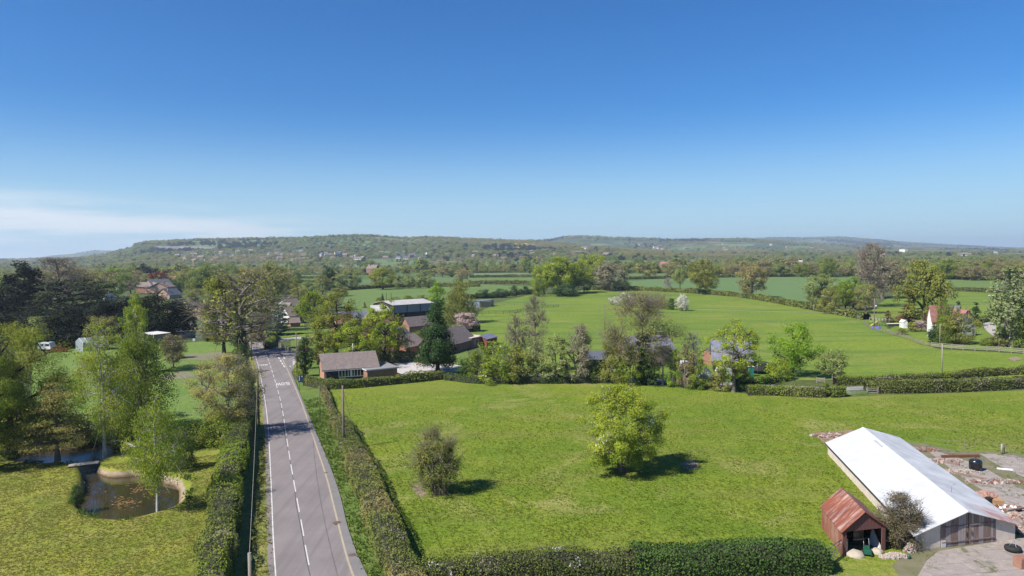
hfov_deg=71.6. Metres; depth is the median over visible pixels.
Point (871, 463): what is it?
white barn
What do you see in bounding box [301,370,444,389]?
hedge
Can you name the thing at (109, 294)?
house
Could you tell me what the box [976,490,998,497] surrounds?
bricks
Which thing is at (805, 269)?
oak tree
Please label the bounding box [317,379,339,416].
hedge
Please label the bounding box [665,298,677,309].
bush
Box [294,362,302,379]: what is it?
hedge
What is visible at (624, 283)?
bush
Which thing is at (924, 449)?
rubble
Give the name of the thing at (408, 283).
willow tree
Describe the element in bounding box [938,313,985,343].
leafy tree
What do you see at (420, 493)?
bare earth
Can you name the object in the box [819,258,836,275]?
oak tree
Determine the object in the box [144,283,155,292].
house
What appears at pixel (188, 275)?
leafy tree
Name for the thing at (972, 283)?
pasture
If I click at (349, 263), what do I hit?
budding tree
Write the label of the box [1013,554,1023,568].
pallet
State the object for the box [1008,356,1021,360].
bare earth
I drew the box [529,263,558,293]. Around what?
oak tree
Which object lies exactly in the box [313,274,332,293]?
leafy tree
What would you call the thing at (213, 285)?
ash tree
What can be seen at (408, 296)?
bush
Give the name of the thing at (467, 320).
blossom tree
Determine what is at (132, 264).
oak tree
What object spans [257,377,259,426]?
utility pole
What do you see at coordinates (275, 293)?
oak tree
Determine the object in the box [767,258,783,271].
willow tree
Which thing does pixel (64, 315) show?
yew tree
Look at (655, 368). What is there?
bush
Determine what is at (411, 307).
farm barn
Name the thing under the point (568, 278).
oak tree
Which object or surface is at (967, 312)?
house
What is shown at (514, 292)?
bush
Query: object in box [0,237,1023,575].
ground
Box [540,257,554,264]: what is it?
willow tree
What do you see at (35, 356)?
maple tree
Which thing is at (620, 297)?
blossom tree
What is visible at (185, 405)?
meadow
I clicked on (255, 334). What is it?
bush
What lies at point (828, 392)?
bush
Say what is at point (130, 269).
oak tree
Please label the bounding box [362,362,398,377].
garage
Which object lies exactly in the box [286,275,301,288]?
oak tree
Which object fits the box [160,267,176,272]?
leafy tree
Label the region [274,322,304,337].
garden
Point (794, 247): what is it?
hill field
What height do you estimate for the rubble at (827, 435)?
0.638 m
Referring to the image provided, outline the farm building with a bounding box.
[370,305,391,321]
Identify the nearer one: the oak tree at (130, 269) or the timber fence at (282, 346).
the timber fence at (282, 346)
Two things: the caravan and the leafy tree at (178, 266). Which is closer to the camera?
the caravan
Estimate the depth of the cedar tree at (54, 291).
242.70 m
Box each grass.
[0,455,221,575]
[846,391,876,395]
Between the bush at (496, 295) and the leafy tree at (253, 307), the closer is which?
the leafy tree at (253, 307)
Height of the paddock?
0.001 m
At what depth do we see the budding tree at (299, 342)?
157.94 m
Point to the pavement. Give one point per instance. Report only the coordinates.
(356, 564)
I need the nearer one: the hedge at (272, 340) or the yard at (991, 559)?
the yard at (991, 559)
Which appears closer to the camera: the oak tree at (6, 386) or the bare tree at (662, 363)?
the oak tree at (6, 386)
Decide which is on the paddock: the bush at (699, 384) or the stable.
the bush at (699, 384)
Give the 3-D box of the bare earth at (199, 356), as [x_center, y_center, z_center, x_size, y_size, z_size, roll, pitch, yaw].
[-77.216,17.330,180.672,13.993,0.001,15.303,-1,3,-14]
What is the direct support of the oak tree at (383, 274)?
on the home pasture at (368, 297)
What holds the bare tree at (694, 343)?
on the ground at (180, 485)
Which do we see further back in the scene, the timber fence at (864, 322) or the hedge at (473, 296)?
the hedge at (473, 296)
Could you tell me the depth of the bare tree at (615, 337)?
133.43 m
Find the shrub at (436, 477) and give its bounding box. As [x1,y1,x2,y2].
[401,423,470,497]
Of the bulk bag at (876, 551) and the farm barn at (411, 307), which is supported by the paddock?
the bulk bag at (876, 551)
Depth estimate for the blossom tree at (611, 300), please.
344.59 m
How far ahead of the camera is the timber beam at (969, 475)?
78.20 m
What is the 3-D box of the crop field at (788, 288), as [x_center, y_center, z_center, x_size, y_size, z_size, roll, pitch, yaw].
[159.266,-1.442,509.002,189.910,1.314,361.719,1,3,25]
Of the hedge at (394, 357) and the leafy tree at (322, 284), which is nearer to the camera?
the hedge at (394, 357)
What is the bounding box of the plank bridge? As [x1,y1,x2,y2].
[68,461,98,467]
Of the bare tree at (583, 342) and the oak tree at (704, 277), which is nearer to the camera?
the bare tree at (583, 342)
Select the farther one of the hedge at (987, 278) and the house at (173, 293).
the hedge at (987, 278)
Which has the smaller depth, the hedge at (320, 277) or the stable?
the stable
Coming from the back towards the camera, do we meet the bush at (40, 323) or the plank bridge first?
the bush at (40, 323)
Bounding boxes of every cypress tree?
[0,260,57,309]
[413,299,459,370]
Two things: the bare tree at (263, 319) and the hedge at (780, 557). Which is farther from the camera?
the bare tree at (263, 319)
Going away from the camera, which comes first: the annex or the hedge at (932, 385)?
the hedge at (932, 385)
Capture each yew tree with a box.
[0,285,29,332]
[0,301,70,345]
[14,305,106,344]
[66,298,126,342]
[91,295,163,340]
[122,292,197,338]
[143,266,162,275]
[162,299,197,332]
[295,337,314,375]
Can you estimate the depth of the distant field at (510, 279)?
677.55 m
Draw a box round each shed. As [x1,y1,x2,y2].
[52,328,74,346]
[480,333,497,346]
[820,488,887,554]
[899,319,907,327]
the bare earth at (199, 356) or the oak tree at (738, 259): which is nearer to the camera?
the bare earth at (199, 356)
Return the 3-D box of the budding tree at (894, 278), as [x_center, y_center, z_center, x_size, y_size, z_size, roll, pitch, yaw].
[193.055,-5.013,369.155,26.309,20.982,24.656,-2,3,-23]
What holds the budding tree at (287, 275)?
on the ground at (180, 485)
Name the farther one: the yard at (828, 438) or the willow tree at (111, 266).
the willow tree at (111, 266)
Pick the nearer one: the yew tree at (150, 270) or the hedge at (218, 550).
the hedge at (218, 550)
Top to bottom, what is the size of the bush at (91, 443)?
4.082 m
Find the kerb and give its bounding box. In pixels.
[282,359,354,575]
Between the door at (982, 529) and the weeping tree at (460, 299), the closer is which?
the door at (982, 529)
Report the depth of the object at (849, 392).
122.86 m
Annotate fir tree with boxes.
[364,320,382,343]
[882,310,893,322]
[895,297,917,324]
[971,302,984,325]
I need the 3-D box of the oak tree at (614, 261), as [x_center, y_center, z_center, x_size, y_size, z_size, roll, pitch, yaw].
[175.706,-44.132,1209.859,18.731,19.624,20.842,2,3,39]
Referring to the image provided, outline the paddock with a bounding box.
[328,374,1023,575]
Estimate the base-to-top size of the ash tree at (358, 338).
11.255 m
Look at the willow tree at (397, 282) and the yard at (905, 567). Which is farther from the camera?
the willow tree at (397, 282)
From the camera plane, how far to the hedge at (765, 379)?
134.78 m
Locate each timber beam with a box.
[929,458,959,465]
[941,454,979,457]
[952,471,984,478]
[967,482,1000,488]
[1006,507,1023,511]
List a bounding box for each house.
[103,292,114,300]
[136,282,155,292]
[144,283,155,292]
[146,279,171,284]
[150,282,175,292]
[157,288,181,298]
[187,302,211,317]
[277,296,301,306]
[280,302,291,308]
[331,313,352,330]
[366,264,379,273]
[383,327,410,342]
[401,315,430,336]
[615,335,674,364]
[748,366,754,376]
[926,305,948,331]
[951,308,975,335]
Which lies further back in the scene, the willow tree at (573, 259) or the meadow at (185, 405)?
the willow tree at (573, 259)
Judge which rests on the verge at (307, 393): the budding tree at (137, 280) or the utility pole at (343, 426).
the utility pole at (343, 426)
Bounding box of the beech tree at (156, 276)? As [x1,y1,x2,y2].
[146,271,172,283]
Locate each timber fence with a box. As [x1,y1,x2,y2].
[279,343,298,351]
[476,305,553,313]
[863,320,929,345]
[867,387,877,393]
[931,342,1023,353]
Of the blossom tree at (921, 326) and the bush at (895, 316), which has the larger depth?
the bush at (895, 316)
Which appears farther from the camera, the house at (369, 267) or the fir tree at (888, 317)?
the house at (369, 267)
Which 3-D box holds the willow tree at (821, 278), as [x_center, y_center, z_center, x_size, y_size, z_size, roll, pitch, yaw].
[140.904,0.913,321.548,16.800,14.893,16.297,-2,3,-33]
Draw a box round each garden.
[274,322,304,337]
[291,322,471,379]
[886,312,1023,350]
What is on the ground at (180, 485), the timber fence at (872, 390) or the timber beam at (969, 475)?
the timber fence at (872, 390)
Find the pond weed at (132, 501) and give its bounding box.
[105,483,147,509]
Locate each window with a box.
[338,369,362,377]
[474,339,478,346]
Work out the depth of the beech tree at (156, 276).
515.65 m
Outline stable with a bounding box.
[480,301,490,306]
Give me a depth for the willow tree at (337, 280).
503.96 m
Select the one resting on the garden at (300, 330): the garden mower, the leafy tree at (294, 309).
the leafy tree at (294, 309)
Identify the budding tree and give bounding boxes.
[50,265,129,302]
[79,313,122,343]
[114,269,145,293]
[157,334,191,367]
[164,351,267,432]
[235,266,269,297]
[274,272,296,290]
[294,341,308,368]
[340,262,354,266]
[452,269,468,280]
[463,270,474,275]
[503,257,510,264]
[533,254,545,261]
[590,262,628,290]
[633,265,650,275]
[659,261,681,275]
[722,264,746,273]
[728,261,757,271]
[730,264,769,292]
[754,259,773,272]
[757,266,773,274]
[778,257,801,271]
[796,262,820,273]
[837,267,854,276]
[852,282,878,311]
[855,259,912,298]
[885,264,911,285]
[954,267,969,279]
[959,266,985,279]
[960,265,994,279]
[989,266,1023,279]
[990,261,1009,275]
[1006,262,1023,277]
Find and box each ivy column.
[229,314,250,353]
[633,334,654,384]
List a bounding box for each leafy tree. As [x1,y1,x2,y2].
[22,269,53,305]
[85,269,111,290]
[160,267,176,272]
[165,264,189,273]
[176,268,200,285]
[180,288,206,300]
[196,327,214,340]
[238,272,275,322]
[288,286,306,299]
[290,305,302,318]
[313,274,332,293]
[315,261,327,267]
[331,286,349,294]
[381,328,414,354]
[393,259,408,267]
[401,265,412,276]
[425,268,438,276]
[634,262,658,275]
[680,260,701,271]
[697,319,762,391]
[802,289,817,303]
[898,257,912,263]
[935,298,950,334]
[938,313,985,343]
[939,305,962,332]
[945,324,959,341]
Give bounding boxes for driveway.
[394,362,461,373]
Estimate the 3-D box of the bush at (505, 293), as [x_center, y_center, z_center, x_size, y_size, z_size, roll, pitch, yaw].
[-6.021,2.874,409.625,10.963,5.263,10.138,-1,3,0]
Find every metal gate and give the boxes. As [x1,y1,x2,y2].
[827,539,841,560]
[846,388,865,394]
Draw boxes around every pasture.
[342,284,536,312]
[865,291,1021,324]
[943,279,999,287]
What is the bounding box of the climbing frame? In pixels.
[869,317,884,325]
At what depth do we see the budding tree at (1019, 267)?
544.79 m
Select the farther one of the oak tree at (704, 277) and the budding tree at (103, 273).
the oak tree at (704, 277)
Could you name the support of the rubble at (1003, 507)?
on the yard at (988, 464)
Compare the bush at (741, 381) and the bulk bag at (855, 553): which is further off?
the bush at (741, 381)
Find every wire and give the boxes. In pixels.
[249,368,257,552]
[343,390,395,575]
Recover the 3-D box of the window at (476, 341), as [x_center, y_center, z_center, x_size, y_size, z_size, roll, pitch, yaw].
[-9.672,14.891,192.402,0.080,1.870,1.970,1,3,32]
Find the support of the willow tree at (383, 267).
on the ground at (180, 485)
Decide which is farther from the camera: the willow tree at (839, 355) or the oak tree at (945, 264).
the oak tree at (945, 264)
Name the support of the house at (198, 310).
on the ground at (180, 485)
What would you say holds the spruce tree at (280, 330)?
on the garden at (300, 330)
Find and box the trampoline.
[751,361,768,374]
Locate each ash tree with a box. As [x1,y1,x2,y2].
[196,271,248,352]
[299,331,338,365]
[309,292,366,352]
[330,318,384,351]
[361,308,387,333]
[362,299,406,355]
[389,313,403,328]
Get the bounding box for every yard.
[812,430,852,442]
[892,535,1023,575]
[907,442,1023,534]
[918,537,1023,575]
[930,451,1023,513]
[980,453,1023,476]
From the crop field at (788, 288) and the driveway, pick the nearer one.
the driveway
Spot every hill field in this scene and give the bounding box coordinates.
[668,246,746,249]
[713,244,755,245]
[786,245,851,249]
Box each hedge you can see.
[192,408,256,575]
[232,349,252,407]
[263,331,276,348]
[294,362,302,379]
[300,272,368,274]
[301,276,350,278]
[301,279,347,282]
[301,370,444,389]
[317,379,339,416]
[326,413,429,575]
[347,282,479,289]
[367,349,415,363]
[420,543,637,575]
[443,372,591,383]
[464,288,535,298]
[467,324,480,331]
[469,274,535,277]
[469,280,539,283]
[472,270,534,272]
[592,285,870,319]
[623,273,866,279]
[628,535,833,575]
[746,383,825,397]
[747,374,788,384]
[826,385,846,397]
[833,365,1023,385]
[863,375,1023,393]
[901,275,1018,280]
[947,287,1010,293]
[979,314,1019,322]
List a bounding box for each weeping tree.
[441,278,482,323]
[930,315,959,343]
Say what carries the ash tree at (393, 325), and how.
on the garden at (313, 370)
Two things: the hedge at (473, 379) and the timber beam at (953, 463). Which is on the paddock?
the hedge at (473, 379)
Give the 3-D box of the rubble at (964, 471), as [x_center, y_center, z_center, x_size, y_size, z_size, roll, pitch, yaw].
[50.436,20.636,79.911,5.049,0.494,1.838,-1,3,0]
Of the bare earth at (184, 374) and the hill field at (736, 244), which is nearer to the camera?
the bare earth at (184, 374)
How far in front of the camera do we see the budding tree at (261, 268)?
427.25 m
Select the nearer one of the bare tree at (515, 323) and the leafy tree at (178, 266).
the bare tree at (515, 323)
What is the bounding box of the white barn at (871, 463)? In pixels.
[825,427,1019,549]
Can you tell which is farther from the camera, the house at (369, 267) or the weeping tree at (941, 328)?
the house at (369, 267)
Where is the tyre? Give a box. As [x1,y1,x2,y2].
[1004,543,1021,552]
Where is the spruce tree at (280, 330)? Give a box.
[267,304,293,335]
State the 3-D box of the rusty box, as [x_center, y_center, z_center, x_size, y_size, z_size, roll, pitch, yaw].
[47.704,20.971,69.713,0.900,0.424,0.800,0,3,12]
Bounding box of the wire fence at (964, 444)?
[925,437,1023,454]
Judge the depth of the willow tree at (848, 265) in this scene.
672.16 m
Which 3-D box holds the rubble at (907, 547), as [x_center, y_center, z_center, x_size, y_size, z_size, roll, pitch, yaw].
[33.024,21.542,58.937,1.093,0.869,0.873,-1,3,0]
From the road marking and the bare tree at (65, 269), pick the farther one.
the bare tree at (65, 269)
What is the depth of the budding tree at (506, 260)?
1400.67 m
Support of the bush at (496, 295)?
on the home pasture at (368, 297)
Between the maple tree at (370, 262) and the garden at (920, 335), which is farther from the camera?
the maple tree at (370, 262)
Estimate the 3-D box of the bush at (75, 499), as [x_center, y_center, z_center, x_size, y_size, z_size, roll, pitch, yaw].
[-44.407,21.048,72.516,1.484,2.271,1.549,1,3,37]
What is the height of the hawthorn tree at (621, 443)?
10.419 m
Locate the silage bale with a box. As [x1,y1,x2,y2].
[969,458,982,470]
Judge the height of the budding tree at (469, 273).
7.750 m
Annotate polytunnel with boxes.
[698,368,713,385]
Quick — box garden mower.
[862,538,872,556]
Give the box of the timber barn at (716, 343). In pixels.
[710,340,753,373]
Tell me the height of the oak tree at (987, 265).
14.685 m
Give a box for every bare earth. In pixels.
[163,371,195,379]
[181,352,231,359]
[411,483,425,497]
[680,460,698,468]
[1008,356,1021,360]
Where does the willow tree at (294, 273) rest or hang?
on the ground at (180, 485)
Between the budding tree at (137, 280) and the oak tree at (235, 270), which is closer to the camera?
the budding tree at (137, 280)
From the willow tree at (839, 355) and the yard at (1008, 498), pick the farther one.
the willow tree at (839, 355)
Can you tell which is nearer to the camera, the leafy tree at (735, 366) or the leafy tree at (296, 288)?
the leafy tree at (735, 366)
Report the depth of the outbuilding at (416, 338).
180.41 m
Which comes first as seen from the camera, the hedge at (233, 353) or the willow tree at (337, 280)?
the hedge at (233, 353)
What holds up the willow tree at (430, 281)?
on the home pasture at (368, 297)
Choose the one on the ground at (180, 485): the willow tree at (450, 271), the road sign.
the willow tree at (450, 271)
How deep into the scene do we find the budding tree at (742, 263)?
715.60 m
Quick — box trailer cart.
[850,530,864,544]
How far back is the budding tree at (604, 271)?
455.93 m
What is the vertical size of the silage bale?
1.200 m
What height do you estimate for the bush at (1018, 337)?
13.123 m
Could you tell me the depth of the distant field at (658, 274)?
786.76 m
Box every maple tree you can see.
[0,321,87,457]
[94,268,132,296]
[356,259,363,267]
[362,259,374,265]
[413,259,429,271]
[427,282,445,305]
[520,258,537,272]
[765,321,828,376]
[839,276,867,308]
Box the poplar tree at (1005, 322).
[977,265,1023,347]
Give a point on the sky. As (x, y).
(123, 123)
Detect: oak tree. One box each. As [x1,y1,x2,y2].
[0,356,39,454]
[0,359,39,427]
[115,268,134,274]
[125,262,138,273]
[186,263,222,286]
[220,264,239,273]
[226,267,244,274]
[257,285,283,314]
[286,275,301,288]
[367,268,396,288]
[466,259,478,264]
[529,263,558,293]
[539,256,581,288]
[556,259,589,292]
[575,254,610,284]
[576,274,596,291]
[609,256,619,263]
[632,258,643,265]
[687,259,723,289]
[731,258,745,263]
[743,257,761,262]
[792,264,809,276]
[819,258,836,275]
[833,279,859,308]
[891,260,959,325]
[922,265,945,273]
[936,260,959,279]
[979,261,1000,275]
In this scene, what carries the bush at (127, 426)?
on the ground at (180, 485)
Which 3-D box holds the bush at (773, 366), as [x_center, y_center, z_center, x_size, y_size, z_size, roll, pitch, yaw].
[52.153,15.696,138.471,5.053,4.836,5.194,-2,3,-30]
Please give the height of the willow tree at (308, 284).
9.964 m
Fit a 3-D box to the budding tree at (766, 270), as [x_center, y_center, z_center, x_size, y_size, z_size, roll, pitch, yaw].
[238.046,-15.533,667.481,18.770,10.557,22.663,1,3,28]
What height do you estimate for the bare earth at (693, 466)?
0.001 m
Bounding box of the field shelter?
[466,300,493,306]
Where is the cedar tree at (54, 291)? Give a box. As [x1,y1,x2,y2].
[13,279,117,324]
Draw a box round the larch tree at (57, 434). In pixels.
[0,382,107,461]
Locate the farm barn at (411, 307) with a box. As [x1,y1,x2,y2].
[372,298,433,319]
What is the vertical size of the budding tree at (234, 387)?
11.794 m
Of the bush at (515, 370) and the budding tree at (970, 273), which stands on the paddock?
the bush at (515, 370)
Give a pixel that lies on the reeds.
(81, 510)
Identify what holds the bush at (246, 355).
on the meadow at (185, 405)
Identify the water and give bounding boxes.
[10,444,178,519]
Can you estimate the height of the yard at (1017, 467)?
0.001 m
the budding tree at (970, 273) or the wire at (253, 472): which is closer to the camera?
the wire at (253, 472)
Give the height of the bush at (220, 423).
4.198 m
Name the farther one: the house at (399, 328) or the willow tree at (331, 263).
the willow tree at (331, 263)
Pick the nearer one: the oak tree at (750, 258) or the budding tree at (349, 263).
the oak tree at (750, 258)
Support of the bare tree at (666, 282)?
on the ground at (180, 485)
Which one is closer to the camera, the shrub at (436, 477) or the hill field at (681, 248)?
the shrub at (436, 477)
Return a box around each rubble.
[809,433,844,437]
[878,551,907,559]
[902,542,916,552]
[914,446,940,451]
[930,458,962,463]
[944,468,982,473]
[964,478,1022,484]
[993,504,1022,511]
[1006,511,1023,517]
[1012,516,1023,533]
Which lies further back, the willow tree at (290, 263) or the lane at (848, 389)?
the willow tree at (290, 263)
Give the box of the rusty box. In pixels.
[992,498,1003,504]
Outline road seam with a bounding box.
[278,394,310,575]
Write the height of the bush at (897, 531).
5.553 m
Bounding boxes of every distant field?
[474,273,532,274]
[474,277,533,280]
[630,273,688,275]
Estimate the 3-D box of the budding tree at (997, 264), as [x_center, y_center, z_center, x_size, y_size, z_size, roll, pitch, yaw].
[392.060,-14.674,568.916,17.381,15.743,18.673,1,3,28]
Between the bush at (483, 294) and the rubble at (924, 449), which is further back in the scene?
the bush at (483, 294)
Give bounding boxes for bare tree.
[9,257,96,308]
[178,266,302,352]
[246,312,275,339]
[504,312,526,360]
[518,292,553,363]
[573,323,588,363]
[590,290,695,380]
[651,345,674,384]
[662,277,673,287]
[677,332,705,374]
[853,242,898,306]
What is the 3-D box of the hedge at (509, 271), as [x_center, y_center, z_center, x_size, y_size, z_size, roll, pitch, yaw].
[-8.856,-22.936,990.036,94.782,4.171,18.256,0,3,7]
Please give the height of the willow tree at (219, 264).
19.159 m
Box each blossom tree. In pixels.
[453,312,479,329]
[608,297,617,303]
[614,292,634,304]
[674,294,689,310]
[913,320,926,330]
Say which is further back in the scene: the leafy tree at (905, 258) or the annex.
the leafy tree at (905, 258)
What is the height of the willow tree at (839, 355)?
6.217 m
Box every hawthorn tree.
[477,341,519,386]
[521,340,550,376]
[537,333,570,379]
[572,380,670,473]
[671,265,687,284]
[715,269,730,274]
[816,288,840,313]
[896,328,908,334]
[905,322,916,331]
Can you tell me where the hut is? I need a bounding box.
[142,331,170,343]
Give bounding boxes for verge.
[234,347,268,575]
[297,380,384,575]
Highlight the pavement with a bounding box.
[283,359,366,575]
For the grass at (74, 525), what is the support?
on the ground at (180, 485)
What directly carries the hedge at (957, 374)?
on the ground at (180, 485)
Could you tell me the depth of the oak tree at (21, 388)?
99.03 m
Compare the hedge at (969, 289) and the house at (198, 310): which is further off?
the hedge at (969, 289)
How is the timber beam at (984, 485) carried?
on the yard at (1008, 498)
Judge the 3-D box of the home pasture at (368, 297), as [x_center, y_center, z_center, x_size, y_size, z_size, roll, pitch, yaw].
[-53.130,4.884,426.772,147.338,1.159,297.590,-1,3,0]
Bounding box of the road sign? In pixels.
[298,375,303,389]
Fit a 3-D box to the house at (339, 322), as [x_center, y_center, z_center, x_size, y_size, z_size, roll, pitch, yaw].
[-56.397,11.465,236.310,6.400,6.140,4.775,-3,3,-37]
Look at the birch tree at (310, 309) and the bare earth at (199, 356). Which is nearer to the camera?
the bare earth at (199, 356)
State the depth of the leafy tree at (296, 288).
394.30 m
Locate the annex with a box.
[470,335,485,347]
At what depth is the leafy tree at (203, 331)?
212.53 m
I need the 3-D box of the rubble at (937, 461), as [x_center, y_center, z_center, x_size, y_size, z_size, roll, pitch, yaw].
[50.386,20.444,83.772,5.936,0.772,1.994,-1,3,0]
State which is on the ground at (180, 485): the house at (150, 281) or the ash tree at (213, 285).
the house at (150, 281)
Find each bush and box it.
[7,326,48,349]
[15,316,62,346]
[70,483,85,504]
[71,418,101,448]
[89,414,142,446]
[163,418,220,449]
[163,426,201,473]
[164,341,188,357]
[196,413,236,448]
[201,295,217,303]
[233,346,248,368]
[246,327,266,340]
[401,295,413,299]
[414,295,428,299]
[455,356,478,374]
[464,342,497,376]
[476,289,493,298]
[490,291,502,297]
[495,288,510,297]
[503,344,534,381]
[509,285,520,295]
[520,286,530,294]
[531,277,546,295]
[548,284,580,295]
[557,324,603,382]
[584,356,600,382]
[596,340,627,383]
[613,347,642,384]
[614,280,631,285]
[634,352,662,385]
[663,349,682,386]
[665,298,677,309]
[672,340,697,388]
[686,358,714,389]
[707,367,732,391]
[731,356,753,391]
[762,356,792,379]
[819,383,830,395]
[864,489,938,552]
[893,314,907,321]
[933,332,957,344]
[978,337,995,345]
[983,332,1008,347]
[1010,303,1023,349]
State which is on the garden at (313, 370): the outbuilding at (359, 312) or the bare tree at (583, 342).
the outbuilding at (359, 312)
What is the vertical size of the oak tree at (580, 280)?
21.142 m
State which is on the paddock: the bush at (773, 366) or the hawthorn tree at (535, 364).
the hawthorn tree at (535, 364)
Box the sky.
[0,0,1023,258]
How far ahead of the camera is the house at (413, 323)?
212.22 m
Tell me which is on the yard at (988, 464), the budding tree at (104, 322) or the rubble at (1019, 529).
the rubble at (1019, 529)
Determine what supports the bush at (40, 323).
on the ground at (180, 485)
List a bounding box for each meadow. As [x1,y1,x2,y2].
[32,340,249,433]
[471,290,1023,380]
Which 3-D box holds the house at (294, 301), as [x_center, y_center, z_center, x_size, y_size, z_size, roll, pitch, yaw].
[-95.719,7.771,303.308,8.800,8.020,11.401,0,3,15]
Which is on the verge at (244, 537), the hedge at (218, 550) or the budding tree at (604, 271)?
the hedge at (218, 550)
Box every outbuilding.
[282,307,303,322]
[288,317,300,326]
[327,310,372,326]
[381,333,422,353]
[418,325,473,352]
[584,351,608,369]
[703,348,711,364]
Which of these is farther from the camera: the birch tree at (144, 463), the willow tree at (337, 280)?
the willow tree at (337, 280)
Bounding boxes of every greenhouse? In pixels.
[75,336,108,351]
[173,328,193,337]
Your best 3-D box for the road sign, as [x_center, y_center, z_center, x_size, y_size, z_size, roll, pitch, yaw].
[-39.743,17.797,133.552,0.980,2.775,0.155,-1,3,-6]
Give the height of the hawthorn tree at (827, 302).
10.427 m
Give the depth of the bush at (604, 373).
135.69 m
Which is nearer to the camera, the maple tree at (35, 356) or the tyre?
the tyre
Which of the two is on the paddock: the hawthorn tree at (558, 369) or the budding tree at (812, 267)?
the hawthorn tree at (558, 369)
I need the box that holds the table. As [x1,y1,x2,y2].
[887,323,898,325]
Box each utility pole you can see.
[248,552,251,575]
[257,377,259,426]
[296,332,297,367]
[319,386,320,418]
[342,385,344,437]
[872,299,876,325]
[941,344,942,371]
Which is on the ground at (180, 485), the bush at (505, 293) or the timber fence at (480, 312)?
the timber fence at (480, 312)
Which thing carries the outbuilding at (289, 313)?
on the garden at (300, 330)
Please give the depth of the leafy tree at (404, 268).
823.53 m
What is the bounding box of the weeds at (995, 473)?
[937,449,1023,503]
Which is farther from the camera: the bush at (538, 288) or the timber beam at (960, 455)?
the bush at (538, 288)
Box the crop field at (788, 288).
[614,277,877,304]
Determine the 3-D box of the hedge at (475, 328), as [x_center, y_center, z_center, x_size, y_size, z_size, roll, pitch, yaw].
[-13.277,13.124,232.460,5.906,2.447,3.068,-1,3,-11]
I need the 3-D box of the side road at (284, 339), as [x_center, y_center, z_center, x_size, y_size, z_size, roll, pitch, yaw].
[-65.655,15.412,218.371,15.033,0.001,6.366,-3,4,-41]
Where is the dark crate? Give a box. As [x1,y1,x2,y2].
[985,496,993,502]
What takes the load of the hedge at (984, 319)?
on the garden at (920, 335)
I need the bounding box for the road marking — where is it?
[252,346,309,575]
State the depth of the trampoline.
144.50 m
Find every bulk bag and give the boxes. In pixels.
[846,548,864,558]
[871,547,883,554]
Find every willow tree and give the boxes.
[107,264,120,271]
[214,262,229,271]
[245,262,291,301]
[284,260,294,266]
[285,267,303,277]
[300,281,316,296]
[306,261,314,266]
[324,262,339,266]
[328,274,347,289]
[340,269,362,285]
[374,266,390,272]
[392,275,404,287]
[402,274,415,287]
[413,273,427,287]
[424,276,437,287]
[447,269,455,276]
[486,259,495,265]
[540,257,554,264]
[569,257,580,263]
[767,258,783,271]
[770,263,793,276]
[799,274,838,304]
[814,348,850,379]
[840,260,862,272]
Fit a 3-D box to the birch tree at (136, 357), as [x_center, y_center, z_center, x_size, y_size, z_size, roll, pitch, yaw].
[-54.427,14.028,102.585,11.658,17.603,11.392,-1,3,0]
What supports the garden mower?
on the paddock
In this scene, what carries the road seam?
on the road at (321, 539)
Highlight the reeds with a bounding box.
[0,437,196,520]
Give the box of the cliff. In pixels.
[156,246,214,248]
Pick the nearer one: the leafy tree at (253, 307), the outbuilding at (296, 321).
the leafy tree at (253, 307)
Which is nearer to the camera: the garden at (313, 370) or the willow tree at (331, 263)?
the garden at (313, 370)
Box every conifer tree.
[175,283,182,293]
[321,267,336,290]
[925,324,941,342]
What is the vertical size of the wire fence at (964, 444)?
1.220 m
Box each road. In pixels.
[248,341,351,575]
[273,346,295,371]
[278,336,310,340]
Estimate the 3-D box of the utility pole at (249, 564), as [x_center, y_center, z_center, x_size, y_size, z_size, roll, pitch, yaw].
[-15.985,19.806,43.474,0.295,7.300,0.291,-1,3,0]
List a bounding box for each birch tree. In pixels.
[65,322,142,457]
[95,327,181,429]
[114,291,155,366]
[117,391,194,511]
[296,289,330,326]
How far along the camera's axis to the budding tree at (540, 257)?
1460.11 m
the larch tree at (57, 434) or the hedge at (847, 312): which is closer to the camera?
the larch tree at (57, 434)
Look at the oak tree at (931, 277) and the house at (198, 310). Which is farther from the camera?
the house at (198, 310)
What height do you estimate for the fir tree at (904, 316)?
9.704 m
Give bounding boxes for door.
[940,512,968,547]
[968,513,995,544]
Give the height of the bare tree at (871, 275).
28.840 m
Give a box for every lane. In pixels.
[522,373,1009,390]
[982,321,1000,338]
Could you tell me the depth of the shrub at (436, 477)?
73.81 m
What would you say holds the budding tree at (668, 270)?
on the ground at (180, 485)
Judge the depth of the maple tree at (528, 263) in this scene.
923.20 m
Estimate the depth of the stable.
338.07 m
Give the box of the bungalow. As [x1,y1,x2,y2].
[317,343,379,379]
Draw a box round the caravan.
[37,342,55,350]
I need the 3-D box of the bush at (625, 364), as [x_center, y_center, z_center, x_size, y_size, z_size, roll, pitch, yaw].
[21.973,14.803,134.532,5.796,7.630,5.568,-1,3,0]
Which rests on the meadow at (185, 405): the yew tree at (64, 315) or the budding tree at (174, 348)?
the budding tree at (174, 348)

